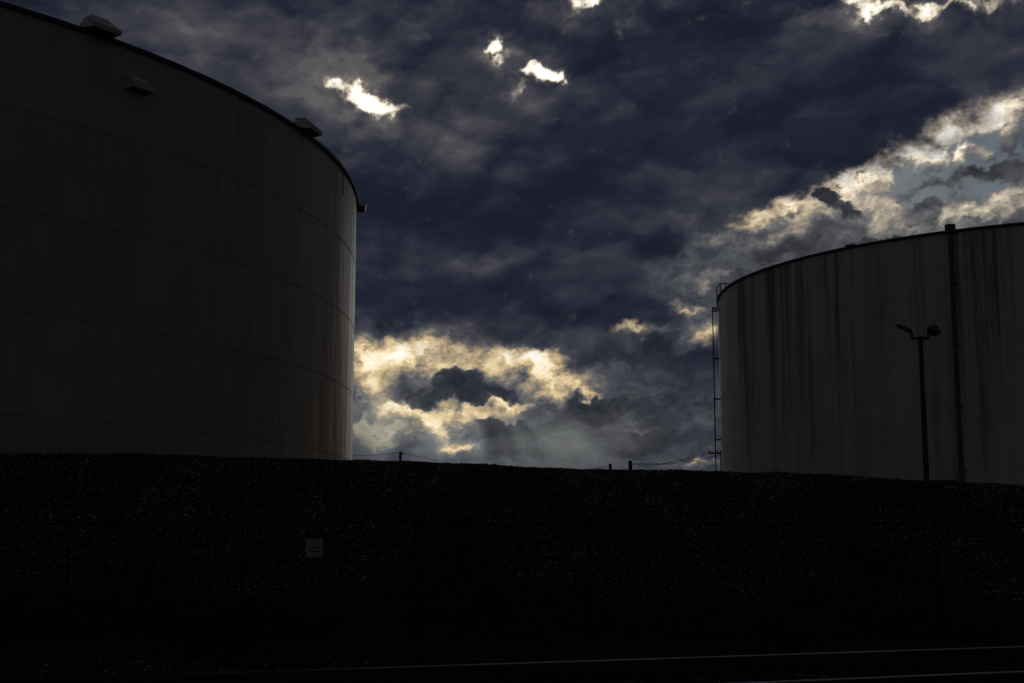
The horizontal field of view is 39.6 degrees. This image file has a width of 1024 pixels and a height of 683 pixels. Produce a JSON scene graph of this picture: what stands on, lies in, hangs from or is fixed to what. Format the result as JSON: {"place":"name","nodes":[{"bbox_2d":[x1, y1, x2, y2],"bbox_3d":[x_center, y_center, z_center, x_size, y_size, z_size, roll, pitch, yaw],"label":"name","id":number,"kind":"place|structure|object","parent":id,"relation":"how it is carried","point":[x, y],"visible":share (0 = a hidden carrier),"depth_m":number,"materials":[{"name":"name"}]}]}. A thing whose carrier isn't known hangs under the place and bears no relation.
{"place":"outdoors","nodes":[
{"label":"outdoors","id":0,"kind":"place"},
{"bbox_2d":[0,659,1021,682],"bbox_3d":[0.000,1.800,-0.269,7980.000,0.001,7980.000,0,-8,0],"label":"ground","id":1,"kind":"structure","parent":0,"point":[237,665],"depth_m":23.48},
{"bbox_2d":[0,0,366,459],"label":"oil storage tank","id":2,"kind":"object","parent":1,"relation":"on","point":[177,257],"visible":0.74,"depth_m":45.83,"materials":[{"name":"white metal"}]},
{"bbox_2d":[0,646,1023,682],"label":"railway track","id":3,"kind":"structure","parent":1,"relation":"on","point":[726,668],"depth_m":20.92,"materials":[{"name":"metal"}]},
{"bbox_2d":[628,461,631,469],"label":"utility pole","id":4,"kind":"object","parent":1,"relation":"on","point":[629,465],"visible":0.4,"depth_m":119.64,"materials":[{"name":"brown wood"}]},
{"bbox_2d":[709,450,721,470],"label":"utility pole","id":5,"kind":"object","parent":1,"relation":"on","point":[720,459],"visible":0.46,"depth_m":124.71,"materials":[{"name":"brown wood"}]},
{"bbox_2d":[633,451,714,463],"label":"overhead wire","id":6,"kind":"object","parent":5,"relation":"attached to","point":[671,462],"visible":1,"depth_m":122.03,"materials":[{"name":"paint"}]},
{"bbox_2d":[712,222,1023,484],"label":"oil storage tank","id":7,"kind":"object","parent":1,"relation":"on","point":[819,370],"visible":0.68,"depth_m":73.02,"materials":[{"name":"white metal"}]},
{"bbox_2d":[734,670,1023,682],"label":"railway track","id":8,"kind":"structure","parent":1,"relation":"on","point":[1000,677],"depth_m":19.11,"materials":[{"name":"metal"}]},
{"bbox_2d":[895,324,940,480],"bbox_3d":[13.292,4.015,45.871,1.486,9.318,0.479,0,-8,0],"label":"flood light pole","id":9,"kind":"object","parent":1,"relation":"on","point":[933,330],"visible":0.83,"depth_m":46.22,"materials":[{"name":"black metal"}]},
{"bbox_3d":[-0.180,4.625,26.957,29.779,2.580,0.090,0,-8,0],"label":"chain link fence","id":10,"kind":"object","parent":1,"relation":"on","visible":0},
{"bbox_2d":[306,539,322,556],"bbox_3d":[-3.750,3.915,26.986,0.330,0.340,0.010,0,-8,0],"label":"warning sign","id":11,"kind":"object","parent":10,"relation":"attached to","point":[314,547],"visible":1,"depth_m":26.98,"materials":[{"name":"white"}]},
{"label":"utility pole","id":12,"kind":"object","parent":1,"relation":"on","visible":0},
{"bbox_2d":[401,452,608,469],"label":"overhead wire","id":13,"kind":"object","parent":12,"relation":"attached to","point":[452,463],"visible":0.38,"depth_m":130.62,"materials":[{"name":"paint"}]},
{"bbox_2d":[0,454,1023,658],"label":"embankment","id":14,"kind":"structure","parent":0,"point":[162,646],"depth_m":29.78,"materials":[{"name":"soil"}]},
{"bbox_2d":[0,452,1023,638],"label":"gravel","id":15,"kind":"structure","parent":14,"relation":"on","point":[699,631],"depth_m":30.70,"materials":[{"name":"black gravel"}]},
{"bbox_2d":[1,0,1023,470],"bbox_3d":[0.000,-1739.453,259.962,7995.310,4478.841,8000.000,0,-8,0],"label":"sky","id":16,"kind":"structure","parent":0,"point":[573,216],"depth_m":3933.72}
]}

